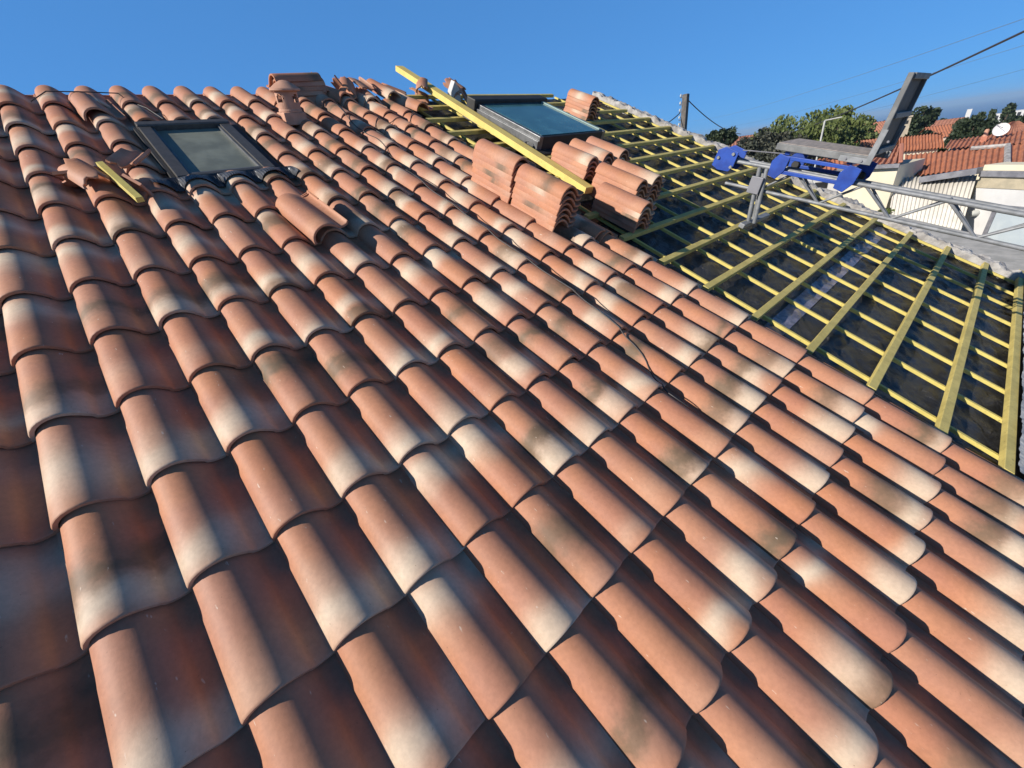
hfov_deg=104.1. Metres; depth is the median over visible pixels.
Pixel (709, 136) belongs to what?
tree
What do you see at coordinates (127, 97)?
roof tile
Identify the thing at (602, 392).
roof tile
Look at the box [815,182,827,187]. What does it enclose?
window
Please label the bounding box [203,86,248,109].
roof tile
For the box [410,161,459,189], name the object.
roof tile
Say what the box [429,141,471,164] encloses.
roof tile
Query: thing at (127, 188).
timber offcut
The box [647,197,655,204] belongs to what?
roof tile
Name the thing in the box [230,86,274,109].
roof tile
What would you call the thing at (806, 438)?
roof tile
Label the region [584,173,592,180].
roof tile
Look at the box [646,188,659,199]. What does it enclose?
roof tile
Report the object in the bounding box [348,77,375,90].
broken tile
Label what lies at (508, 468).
roof tile
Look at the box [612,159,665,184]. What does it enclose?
roof tile
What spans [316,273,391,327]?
roof tile
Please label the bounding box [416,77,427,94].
broken tile
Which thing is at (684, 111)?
utility pole
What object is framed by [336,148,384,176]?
roof tile
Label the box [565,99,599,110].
roof tile
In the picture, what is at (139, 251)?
roof tile
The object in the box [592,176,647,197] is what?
roof tile
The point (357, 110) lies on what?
roof tile
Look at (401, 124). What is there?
roof tile
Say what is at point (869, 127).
tree
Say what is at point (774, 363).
roof tile
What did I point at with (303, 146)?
roof tile
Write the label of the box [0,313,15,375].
roof tile
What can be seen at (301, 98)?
roof tile
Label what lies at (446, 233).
roof tile
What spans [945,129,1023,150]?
tiled house
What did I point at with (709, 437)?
roof tile
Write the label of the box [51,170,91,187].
broken tile
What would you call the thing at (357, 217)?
roof tile
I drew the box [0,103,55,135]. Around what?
roof tile
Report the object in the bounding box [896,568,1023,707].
roof tile
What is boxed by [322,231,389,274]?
roof tile
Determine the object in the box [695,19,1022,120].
overhead cable
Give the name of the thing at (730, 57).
sky
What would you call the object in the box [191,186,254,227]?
roof tile
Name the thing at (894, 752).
roof tile
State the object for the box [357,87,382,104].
roof tile
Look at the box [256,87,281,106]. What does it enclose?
roof tile
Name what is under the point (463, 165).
roof tile
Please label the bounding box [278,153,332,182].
roof tile
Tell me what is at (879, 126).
house
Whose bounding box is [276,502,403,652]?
roof tile
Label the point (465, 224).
roof tile
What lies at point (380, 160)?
roof tile
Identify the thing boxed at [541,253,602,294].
roof tile
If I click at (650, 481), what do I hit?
roof tile
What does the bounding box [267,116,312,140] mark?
roof tile
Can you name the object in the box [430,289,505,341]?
roof tile
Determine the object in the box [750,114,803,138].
tree
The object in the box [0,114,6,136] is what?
roof tile
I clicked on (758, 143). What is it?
tree
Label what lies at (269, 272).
roof tile
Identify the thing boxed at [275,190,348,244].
roof tile
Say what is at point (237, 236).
roof tile
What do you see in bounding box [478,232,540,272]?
roof tile
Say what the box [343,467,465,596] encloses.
roof tile
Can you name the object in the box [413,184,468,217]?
roof tile
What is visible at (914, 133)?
tree
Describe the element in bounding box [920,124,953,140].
house
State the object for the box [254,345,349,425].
roof tile
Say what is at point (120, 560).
roof tile
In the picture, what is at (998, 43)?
overhead cable
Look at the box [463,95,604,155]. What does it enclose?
skylight
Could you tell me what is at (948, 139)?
tree
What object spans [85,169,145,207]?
roof tile
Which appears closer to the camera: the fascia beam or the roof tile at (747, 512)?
the roof tile at (747, 512)
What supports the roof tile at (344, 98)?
on the roof tile at (357, 110)
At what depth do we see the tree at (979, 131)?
16.59 m
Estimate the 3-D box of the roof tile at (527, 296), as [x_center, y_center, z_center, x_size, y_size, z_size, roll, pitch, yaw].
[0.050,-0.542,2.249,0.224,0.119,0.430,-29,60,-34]
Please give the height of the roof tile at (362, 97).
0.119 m
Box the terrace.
[889,214,1023,270]
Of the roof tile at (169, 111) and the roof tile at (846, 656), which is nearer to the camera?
the roof tile at (846, 656)
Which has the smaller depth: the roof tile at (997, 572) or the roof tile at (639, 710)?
the roof tile at (639, 710)
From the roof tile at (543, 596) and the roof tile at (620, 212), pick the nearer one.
the roof tile at (543, 596)
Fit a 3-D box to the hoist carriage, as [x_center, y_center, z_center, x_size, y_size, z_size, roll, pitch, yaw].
[2.293,-1.713,2.804,0.484,0.630,0.730,-29,35,-34]
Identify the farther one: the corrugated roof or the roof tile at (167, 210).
the corrugated roof
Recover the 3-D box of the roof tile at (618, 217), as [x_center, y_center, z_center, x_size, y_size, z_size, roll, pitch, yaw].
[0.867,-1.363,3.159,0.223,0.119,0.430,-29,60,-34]
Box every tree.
[704,129,717,140]
[710,125,738,146]
[736,126,809,150]
[737,135,775,160]
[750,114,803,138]
[760,135,815,176]
[769,109,845,138]
[793,114,860,158]
[814,104,879,139]
[828,104,865,142]
[905,129,923,136]
[907,105,942,133]
[921,128,936,134]
[937,134,972,151]
[949,115,996,137]
[971,123,997,137]
[994,114,1023,123]
[999,102,1016,120]
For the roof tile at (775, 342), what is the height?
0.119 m
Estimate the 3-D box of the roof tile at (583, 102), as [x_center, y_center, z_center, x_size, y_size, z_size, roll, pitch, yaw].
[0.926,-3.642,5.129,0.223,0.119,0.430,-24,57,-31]
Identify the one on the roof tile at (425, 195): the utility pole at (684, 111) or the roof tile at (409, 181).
the roof tile at (409, 181)
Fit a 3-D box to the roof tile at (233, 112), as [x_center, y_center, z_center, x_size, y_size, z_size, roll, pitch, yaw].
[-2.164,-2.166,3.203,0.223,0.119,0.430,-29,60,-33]
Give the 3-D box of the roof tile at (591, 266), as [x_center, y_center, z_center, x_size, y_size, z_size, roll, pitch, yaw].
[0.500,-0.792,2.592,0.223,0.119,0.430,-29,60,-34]
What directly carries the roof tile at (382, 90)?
on the roof tile at (398, 109)
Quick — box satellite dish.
[992,123,1009,137]
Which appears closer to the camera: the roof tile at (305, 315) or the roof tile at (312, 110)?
the roof tile at (305, 315)
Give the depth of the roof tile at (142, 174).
2.25 m
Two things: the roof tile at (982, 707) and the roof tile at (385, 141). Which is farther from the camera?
the roof tile at (385, 141)
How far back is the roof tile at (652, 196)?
3.47 m
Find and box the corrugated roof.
[890,175,976,229]
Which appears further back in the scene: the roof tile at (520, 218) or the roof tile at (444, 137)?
the roof tile at (444, 137)
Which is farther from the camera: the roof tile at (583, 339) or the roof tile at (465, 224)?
the roof tile at (465, 224)
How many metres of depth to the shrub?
7.35 m
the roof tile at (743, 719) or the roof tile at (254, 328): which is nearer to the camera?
the roof tile at (743, 719)
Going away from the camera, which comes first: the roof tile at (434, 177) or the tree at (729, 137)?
the roof tile at (434, 177)
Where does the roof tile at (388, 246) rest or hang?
on the roof tile at (425, 280)
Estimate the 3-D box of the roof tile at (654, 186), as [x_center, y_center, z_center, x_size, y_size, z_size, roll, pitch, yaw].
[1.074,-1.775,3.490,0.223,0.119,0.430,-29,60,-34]
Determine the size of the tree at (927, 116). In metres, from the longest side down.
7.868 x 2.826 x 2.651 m
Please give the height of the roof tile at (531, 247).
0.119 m
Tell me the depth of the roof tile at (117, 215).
1.99 m
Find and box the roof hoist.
[712,145,1023,250]
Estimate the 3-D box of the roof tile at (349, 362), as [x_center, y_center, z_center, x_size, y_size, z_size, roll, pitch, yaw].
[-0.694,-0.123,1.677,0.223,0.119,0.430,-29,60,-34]
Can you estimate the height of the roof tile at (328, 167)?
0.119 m
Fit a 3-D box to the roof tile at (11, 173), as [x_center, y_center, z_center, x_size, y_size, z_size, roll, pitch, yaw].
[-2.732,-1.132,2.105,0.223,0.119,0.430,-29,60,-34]
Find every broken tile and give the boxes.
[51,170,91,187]
[57,158,132,189]
[105,148,150,168]
[122,173,153,195]
[331,75,345,91]
[338,76,361,100]
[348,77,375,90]
[384,83,406,94]
[409,87,429,102]
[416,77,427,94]
[443,77,465,89]
[454,79,466,102]
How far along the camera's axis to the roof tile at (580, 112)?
5.14 m
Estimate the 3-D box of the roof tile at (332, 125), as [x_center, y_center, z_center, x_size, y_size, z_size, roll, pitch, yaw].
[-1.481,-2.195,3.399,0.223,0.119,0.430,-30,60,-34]
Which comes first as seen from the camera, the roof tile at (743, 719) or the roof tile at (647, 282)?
the roof tile at (743, 719)
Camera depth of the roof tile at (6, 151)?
2.27 m
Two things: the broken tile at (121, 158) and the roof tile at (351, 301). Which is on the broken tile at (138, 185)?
the broken tile at (121, 158)
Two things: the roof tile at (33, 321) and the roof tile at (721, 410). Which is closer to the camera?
the roof tile at (33, 321)
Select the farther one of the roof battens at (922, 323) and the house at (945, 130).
the house at (945, 130)
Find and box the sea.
[737,95,1023,135]
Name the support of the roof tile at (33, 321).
on the roof tile at (54, 383)
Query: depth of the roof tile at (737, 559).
1.36 m
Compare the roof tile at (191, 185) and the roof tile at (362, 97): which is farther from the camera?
the roof tile at (362, 97)
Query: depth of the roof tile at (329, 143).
3.06 m
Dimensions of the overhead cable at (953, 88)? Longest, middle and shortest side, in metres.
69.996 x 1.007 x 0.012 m
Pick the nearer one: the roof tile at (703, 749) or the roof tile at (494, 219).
the roof tile at (703, 749)
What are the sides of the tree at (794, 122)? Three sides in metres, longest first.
7.656 x 5.242 x 4.768 m
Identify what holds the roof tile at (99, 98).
on the roof tile at (96, 117)
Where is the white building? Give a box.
[961,162,1023,245]
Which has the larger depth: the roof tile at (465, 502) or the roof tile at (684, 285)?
the roof tile at (684, 285)
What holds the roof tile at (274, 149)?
on the roof tile at (302, 167)
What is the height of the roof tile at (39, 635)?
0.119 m
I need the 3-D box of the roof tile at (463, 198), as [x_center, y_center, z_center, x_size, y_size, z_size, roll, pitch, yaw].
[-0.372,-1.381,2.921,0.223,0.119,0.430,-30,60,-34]
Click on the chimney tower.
(907, 125)
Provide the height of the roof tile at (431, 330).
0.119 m
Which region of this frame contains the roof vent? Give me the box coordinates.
[269,80,306,124]
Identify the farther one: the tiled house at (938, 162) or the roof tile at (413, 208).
the tiled house at (938, 162)
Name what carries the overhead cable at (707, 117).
attached to the utility pole at (684, 111)
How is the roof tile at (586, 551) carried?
on the roof tile at (679, 651)
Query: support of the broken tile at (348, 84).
on the roof tile at (362, 97)
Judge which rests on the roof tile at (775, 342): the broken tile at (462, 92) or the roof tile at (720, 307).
the roof tile at (720, 307)
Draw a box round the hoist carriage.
[767,72,930,191]
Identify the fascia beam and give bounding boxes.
[918,167,983,182]
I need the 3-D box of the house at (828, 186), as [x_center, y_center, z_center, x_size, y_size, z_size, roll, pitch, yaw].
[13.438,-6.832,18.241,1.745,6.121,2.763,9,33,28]
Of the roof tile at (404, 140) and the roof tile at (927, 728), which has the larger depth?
the roof tile at (404, 140)
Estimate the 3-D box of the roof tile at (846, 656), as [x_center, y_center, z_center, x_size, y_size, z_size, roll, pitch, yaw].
[0.950,0.746,1.281,0.223,0.119,0.430,-30,61,-34]
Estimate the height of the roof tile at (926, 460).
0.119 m
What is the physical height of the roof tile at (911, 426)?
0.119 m
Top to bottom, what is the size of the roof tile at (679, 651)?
0.119 m
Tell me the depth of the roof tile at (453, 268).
2.21 m
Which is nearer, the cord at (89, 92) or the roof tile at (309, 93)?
the cord at (89, 92)
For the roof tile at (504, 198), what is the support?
on the roof tile
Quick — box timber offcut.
[96,161,144,202]
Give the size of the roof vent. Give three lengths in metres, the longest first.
0.303 x 0.230 x 0.223 m
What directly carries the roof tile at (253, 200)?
on the roof tile at (279, 229)
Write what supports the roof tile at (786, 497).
on the roof tile at (885, 574)
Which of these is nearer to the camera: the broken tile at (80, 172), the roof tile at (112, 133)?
the broken tile at (80, 172)
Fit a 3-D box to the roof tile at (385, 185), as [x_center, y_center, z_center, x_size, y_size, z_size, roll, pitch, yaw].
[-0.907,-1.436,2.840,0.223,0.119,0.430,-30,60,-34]
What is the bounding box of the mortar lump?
[448,80,460,101]
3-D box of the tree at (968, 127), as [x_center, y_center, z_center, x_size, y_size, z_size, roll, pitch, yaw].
[21.220,-9.280,19.408,1.549,6.394,1.487,-29,35,-34]
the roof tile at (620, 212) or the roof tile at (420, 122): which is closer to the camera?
the roof tile at (620, 212)
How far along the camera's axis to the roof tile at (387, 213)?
2.51 m
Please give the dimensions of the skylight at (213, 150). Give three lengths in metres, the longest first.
0.951 x 0.772 x 0.459 m
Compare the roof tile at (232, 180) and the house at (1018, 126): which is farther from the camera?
the house at (1018, 126)
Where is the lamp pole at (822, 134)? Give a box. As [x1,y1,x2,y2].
[811,117,841,181]
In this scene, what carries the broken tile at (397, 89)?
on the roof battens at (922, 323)
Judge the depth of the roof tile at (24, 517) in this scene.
1.11 m
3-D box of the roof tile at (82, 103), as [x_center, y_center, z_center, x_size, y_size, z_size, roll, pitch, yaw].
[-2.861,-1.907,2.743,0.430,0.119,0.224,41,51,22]
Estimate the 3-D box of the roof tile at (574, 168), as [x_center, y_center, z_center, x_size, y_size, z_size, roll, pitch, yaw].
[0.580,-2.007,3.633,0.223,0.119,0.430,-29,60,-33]
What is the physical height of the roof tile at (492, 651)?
0.119 m
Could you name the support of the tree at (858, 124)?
on the ground
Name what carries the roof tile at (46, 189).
on the roof tile at (62, 221)
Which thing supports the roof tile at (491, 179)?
on the roof tile at (492, 185)
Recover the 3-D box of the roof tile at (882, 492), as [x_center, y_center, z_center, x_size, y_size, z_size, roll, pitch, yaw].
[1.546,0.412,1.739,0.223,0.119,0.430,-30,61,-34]
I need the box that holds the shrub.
[877,208,894,213]
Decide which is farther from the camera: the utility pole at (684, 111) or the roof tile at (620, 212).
the utility pole at (684, 111)
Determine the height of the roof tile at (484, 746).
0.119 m
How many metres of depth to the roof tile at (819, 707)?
1.10 m
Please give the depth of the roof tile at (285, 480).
1.25 m
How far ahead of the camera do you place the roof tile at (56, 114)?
2.58 m
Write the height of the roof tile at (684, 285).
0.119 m
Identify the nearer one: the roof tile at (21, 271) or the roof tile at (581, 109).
the roof tile at (21, 271)
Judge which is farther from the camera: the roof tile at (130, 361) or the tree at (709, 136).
the tree at (709, 136)
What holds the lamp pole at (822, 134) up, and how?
on the ground
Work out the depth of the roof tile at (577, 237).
2.75 m
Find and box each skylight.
[133,119,297,191]
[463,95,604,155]
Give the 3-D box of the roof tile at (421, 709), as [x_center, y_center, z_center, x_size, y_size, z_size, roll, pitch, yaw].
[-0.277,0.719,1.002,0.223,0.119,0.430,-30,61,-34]
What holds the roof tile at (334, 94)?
on the roof tile at (321, 99)
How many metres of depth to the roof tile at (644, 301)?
2.36 m
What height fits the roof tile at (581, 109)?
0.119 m
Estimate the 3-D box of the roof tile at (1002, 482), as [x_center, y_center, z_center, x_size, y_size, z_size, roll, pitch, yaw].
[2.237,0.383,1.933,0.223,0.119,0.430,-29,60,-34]
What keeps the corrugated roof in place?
attached to the cream house at (894, 168)
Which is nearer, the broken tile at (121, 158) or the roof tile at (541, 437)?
the roof tile at (541, 437)
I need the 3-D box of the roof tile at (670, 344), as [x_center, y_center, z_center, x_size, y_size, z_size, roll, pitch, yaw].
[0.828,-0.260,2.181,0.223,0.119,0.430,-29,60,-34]
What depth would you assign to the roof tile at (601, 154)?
3.68 m
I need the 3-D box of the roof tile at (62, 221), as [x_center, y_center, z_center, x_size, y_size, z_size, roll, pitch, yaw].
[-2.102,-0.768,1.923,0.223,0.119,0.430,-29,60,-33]
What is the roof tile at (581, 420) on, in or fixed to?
on the roof tile at (650, 481)
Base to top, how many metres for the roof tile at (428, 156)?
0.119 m
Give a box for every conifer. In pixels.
[949,118,961,136]
[977,111,986,119]
[986,108,997,119]
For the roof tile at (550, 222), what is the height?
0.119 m
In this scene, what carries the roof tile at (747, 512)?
on the roof tile at (865, 610)
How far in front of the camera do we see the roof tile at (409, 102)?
4.10 m
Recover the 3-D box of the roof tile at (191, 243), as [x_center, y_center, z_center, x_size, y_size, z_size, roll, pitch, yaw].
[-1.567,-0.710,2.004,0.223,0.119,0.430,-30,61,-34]
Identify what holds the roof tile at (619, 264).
on the roof tile at (647, 282)
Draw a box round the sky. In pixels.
[0,0,1023,135]
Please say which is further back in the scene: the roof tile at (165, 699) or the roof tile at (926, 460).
the roof tile at (926, 460)
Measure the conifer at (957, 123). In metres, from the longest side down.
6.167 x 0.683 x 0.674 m
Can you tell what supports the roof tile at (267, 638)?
on the roof tile at (316, 717)
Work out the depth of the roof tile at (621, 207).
3.04 m
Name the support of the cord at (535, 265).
on the roof tile at (358, 123)
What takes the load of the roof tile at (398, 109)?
on the roof tile at (420, 122)
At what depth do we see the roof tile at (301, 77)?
3.56 m
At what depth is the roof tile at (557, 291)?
2.29 m
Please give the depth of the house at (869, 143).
20.07 m
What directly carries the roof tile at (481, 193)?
on the roof tile at (520, 218)
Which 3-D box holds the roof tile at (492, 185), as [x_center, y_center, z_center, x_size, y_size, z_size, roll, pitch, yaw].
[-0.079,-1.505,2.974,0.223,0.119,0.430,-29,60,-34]
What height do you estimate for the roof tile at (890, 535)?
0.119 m
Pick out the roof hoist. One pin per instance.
(727, 159)
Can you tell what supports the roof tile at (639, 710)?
on the roof tile at (703, 749)
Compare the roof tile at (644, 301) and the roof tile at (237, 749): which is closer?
the roof tile at (237, 749)
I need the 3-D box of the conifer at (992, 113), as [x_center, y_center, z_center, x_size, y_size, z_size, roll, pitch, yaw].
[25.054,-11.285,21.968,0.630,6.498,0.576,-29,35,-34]
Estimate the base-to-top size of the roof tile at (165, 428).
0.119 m
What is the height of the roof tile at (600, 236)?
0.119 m
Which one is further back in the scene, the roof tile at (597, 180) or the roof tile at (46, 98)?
the roof tile at (597, 180)
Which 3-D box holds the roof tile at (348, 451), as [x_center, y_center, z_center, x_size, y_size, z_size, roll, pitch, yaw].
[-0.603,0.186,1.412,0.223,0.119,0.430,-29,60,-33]
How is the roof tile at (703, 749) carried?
on the roof tile
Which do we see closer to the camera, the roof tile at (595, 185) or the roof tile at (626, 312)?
the roof tile at (626, 312)
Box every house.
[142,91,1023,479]
[731,135,752,146]
[805,158,844,190]
[837,143,924,210]
[856,138,876,147]
[872,121,884,133]
[895,132,943,159]
[905,143,1023,212]
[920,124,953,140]
[930,117,964,126]
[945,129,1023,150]
[965,109,971,117]
[1007,121,1023,132]
[1016,109,1023,115]
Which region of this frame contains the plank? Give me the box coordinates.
[396,66,593,193]
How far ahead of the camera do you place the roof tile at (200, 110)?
3.04 m
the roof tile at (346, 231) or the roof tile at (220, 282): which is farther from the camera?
the roof tile at (346, 231)
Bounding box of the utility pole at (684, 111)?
[678,94,689,129]
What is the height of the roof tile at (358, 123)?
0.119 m
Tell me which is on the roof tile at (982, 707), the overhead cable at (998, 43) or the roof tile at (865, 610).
the roof tile at (865, 610)
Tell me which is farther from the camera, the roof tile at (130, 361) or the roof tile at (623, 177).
the roof tile at (623, 177)
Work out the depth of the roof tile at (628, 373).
1.88 m
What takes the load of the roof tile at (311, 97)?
on the roof tile
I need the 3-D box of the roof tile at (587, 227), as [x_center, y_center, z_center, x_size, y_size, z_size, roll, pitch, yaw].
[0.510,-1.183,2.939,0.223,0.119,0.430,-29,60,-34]
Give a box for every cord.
[30,91,162,118]
[336,104,688,406]
[374,110,412,136]
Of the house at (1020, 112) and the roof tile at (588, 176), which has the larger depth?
the house at (1020, 112)
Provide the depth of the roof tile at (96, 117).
2.65 m
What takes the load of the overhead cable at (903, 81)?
attached to the utility pole at (684, 111)
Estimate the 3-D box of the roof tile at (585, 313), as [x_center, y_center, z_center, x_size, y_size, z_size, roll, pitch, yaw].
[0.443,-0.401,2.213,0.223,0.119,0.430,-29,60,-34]
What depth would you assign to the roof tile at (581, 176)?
3.55 m
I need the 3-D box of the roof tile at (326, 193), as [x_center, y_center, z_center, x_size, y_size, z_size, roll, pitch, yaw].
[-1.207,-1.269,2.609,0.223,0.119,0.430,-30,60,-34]
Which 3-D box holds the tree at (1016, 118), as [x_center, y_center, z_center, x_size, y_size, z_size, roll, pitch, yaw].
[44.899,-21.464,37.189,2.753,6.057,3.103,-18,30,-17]
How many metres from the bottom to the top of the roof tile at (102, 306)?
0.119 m
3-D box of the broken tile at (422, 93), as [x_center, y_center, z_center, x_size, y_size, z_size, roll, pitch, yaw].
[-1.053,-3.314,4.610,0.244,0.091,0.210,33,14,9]
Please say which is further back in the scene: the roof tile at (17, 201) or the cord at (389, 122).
the cord at (389, 122)
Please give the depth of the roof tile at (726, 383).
1.96 m
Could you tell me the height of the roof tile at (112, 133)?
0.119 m
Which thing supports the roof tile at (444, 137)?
on the roof tile at (466, 151)
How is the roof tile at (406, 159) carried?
on the roof tile at (434, 177)
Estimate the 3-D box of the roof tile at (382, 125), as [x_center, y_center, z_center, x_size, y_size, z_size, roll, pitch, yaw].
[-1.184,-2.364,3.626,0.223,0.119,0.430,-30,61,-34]
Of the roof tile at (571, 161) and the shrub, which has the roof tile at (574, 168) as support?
the roof tile at (571, 161)
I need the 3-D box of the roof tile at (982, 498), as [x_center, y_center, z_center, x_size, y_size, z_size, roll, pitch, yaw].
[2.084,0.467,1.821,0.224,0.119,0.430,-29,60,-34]
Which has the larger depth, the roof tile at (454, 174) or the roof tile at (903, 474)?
the roof tile at (454, 174)
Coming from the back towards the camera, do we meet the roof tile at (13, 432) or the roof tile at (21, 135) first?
the roof tile at (21, 135)
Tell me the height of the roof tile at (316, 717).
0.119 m
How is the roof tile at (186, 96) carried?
on the roof tile at (200, 110)
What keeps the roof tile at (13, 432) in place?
on the roof tile at (24, 517)
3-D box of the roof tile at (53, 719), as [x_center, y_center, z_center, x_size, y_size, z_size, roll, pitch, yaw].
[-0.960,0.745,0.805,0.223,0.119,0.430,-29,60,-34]
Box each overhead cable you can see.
[689,101,739,133]
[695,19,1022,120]
[709,45,1023,129]
[791,30,1023,132]
[860,69,1023,112]
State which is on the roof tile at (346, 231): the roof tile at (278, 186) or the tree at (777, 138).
the roof tile at (278, 186)
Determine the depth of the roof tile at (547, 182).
2.59 m
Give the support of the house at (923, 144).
on the ground
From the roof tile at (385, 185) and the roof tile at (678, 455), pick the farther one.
the roof tile at (385, 185)
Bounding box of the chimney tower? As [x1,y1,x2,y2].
[900,115,912,136]
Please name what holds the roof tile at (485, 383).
on the roof tile at (541, 437)
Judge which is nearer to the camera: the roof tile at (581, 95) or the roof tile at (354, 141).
the roof tile at (354, 141)
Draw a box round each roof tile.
[0,84,43,114]
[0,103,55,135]
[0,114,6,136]
[0,136,16,160]
[0,158,27,187]
[0,181,40,219]
[0,210,55,256]
[0,248,72,308]
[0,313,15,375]
[0,372,33,448]
[0,441,59,547]
[0,532,88,689]
[0,653,112,767]
[2,293,93,368]
[8,124,67,159]
[15,348,119,441]
[18,147,67,186]
[29,173,96,217]
[34,85,78,113]
[35,411,151,533]
[42,203,113,251]
[44,103,98,133]
[55,238,133,295]
[56,123,112,155]
[59,492,191,650]
[67,144,127,178]
[68,92,125,120]
[73,279,158,346]
[74,85,123,112]
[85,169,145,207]
[87,109,134,131]
[89,591,243,767]
[94,328,190,408]
[97,197,166,243]
[99,121,146,150]
[109,85,158,111]
[113,141,165,174]
[116,229,191,283]
[120,387,225,488]
[124,102,165,127]
[128,165,190,202]
[137,267,219,330]
[142,86,189,110]
[146,191,212,233]
[151,455,272,590]
[159,102,197,119]
[162,312,253,385]
[167,221,237,270]
[173,86,219,110]
[183,724,262,767]
[185,174,231,198]
[191,101,236,124]
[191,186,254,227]
[191,256,269,311]
[191,364,292,455]
[192,540,333,725]
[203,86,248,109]
[213,214,282,261]
[220,298,303,362]
[222,101,266,125]
[225,170,268,190]
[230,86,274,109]
[230,425,344,541]
[232,181,276,220]
[238,117,285,142]
[240,247,315,300]
[247,654,393,767]
[249,101,280,122]
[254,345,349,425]
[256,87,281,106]
[256,208,321,249]
[257,134,307,162]
[261,167,301,186]
[266,72,321,87]
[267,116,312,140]
[269,177,306,197]
[270,285,353,346]
[272,79,325,91]
[273,86,325,91]
[275,100,317,122]
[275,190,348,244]
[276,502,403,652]
[278,94,326,100]
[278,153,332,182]
[283,238,355,285]
[287,132,335,159]
[292,91,326,96]
[294,95,322,108]
[295,402,401,499]
[297,118,338,139]
[300,100,340,121]
[301,174,358,205]
[307,329,394,398]
[308,150,358,180]
[314,131,361,155]
[316,94,343,106]
[316,226,355,241]
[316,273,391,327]
[318,114,361,136]
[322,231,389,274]
[323,100,362,120]
[326,85,356,102]
[329,197,389,236]
[332,170,386,201]
[334,595,484,767]
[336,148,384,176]
[338,129,383,153]
[339,94,363,106]
[342,113,383,135]
[343,100,379,118]
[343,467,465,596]
[346,90,375,104]
[349,379,449,465]
[353,314,438,379]
[355,263,429,315]
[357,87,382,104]
[358,193,416,227]
[358,224,421,266]
[359,167,413,198]
[362,146,408,173]
[363,113,403,133]
[363,128,406,152]
[364,100,399,118]
[366,78,405,98]
[381,98,421,118]
[384,112,422,132]
[384,127,427,149]
[385,144,432,170]
[385,164,436,192]
[388,189,442,223]
[390,93,432,110]
[390,218,450,257]
[391,254,462,300]
[392,300,474,359]
[396,361,487,435]
[401,438,510,547]
[403,111,442,131]
[405,126,447,148]
[407,142,452,166]
[407,551,547,720]
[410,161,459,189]
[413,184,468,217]
[418,212,477,250]
[422,246,490,289]
[425,125,466,145]
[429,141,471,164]
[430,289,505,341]
[433,159,471,185]
[438,181,489,210]
[438,344,526,413]
[444,207,502,242]
[447,720,519,767]
[448,139,473,162]
[449,414,551,509]
[452,157,472,175]
[452,239,514,278]
[460,178,510,207]
[461,278,534,327]
[463,511,593,653]
[469,202,523,234]
[471,177,511,202]
[472,156,518,181]
[472,162,516,186]
[472,167,515,192]
[472,172,514,197]
[472,328,555,391]
[473,150,522,175]
[474,139,535,170]
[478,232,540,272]
[489,392,587,477]
[490,269,559,314]
[490,655,633,767]
[491,198,534,229]
[501,226,560,262]
[506,315,583,373]
[510,203,573,231]
[511,198,574,226]
[511,477,627,598]
[512,192,576,221]
[513,187,577,215]
[514,176,580,204]
[514,182,580,210]
[515,261,581,303]
[516,163,583,199]
[523,221,582,256]
[526,375,618,448]
[535,303,611,357]
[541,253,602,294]
[546,600,692,767]
[551,151,597,170]
[551,156,595,175]
[552,141,602,166]
[554,161,594,179]
[554,223,598,247]
[554,452,663,555]
[555,358,642,424]
[559,292,632,341]
[562,246,623,285]
[563,108,596,120]
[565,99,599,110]
[565,102,599,114]
[565,105,598,117]
[567,88,602,103]
[567,95,600,107]
[569,138,616,160]
[573,215,605,238]
[577,214,617,242]
[582,239,639,274]
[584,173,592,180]
[584,282,651,327]
[585,342,665,404]
[586,136,631,158]
[586,426,687,517]
[591,182,645,199]
[591,207,648,232]
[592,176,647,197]
[592,203,650,228]
[592,556,724,714]
[593,198,652,223]
[595,162,651,190]
[595,173,650,194]
[595,193,654,218]
[596,182,656,213]
[597,156,613,164]
[599,234,657,267]
[604,274,668,315]
[611,329,688,385]
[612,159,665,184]
[613,153,630,160]
[618,405,711,486]
[622,266,684,306]
[628,519,752,653]
[631,316,706,367]
[641,259,701,297]
[642,386,733,460]
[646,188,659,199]
[647,184,660,193]
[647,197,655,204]
[648,179,663,189]
[648,193,657,200]
[651,305,720,352]
[662,489,779,604]
[667,369,750,434]
[670,295,738,340]
[677,715,737,767]
[687,287,751,326]
[687,460,796,560]
[688,354,766,413]
[694,654,837,767]
[706,341,783,396]
[713,438,815,526]
[722,329,795,378]
[725,605,878,767]
[732,415,829,494]
[736,318,806,363]
[751,396,843,469]
[754,563,893,709]
[769,382,855,444]
[777,526,906,654]
[782,366,864,423]
[795,352,874,405]
[797,503,916,605]
[812,471,925,566]
[826,450,932,532]
[840,427,940,503]
[852,412,945,475]
[863,393,951,453]
[866,712,927,767]
[868,654,1016,767]
[886,608,1023,767]
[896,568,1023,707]
[907,533,1023,653]
[915,504,1023,609]
[925,487,1023,569]
[932,461,1023,536]
[939,440,1023,508]
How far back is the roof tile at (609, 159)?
3.68 m
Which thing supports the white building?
on the ground
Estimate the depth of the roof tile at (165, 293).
1.70 m
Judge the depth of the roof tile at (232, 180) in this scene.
2.41 m
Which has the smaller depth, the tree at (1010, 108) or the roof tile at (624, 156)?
the roof tile at (624, 156)
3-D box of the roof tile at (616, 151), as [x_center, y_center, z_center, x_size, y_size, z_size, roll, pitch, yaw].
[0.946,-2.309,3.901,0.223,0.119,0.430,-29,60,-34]
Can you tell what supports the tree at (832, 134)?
on the ground
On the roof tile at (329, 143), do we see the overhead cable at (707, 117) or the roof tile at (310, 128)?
the roof tile at (310, 128)
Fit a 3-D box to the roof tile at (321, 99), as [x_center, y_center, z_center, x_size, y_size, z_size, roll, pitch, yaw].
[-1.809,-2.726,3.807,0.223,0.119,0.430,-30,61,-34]
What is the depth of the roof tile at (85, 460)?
1.18 m

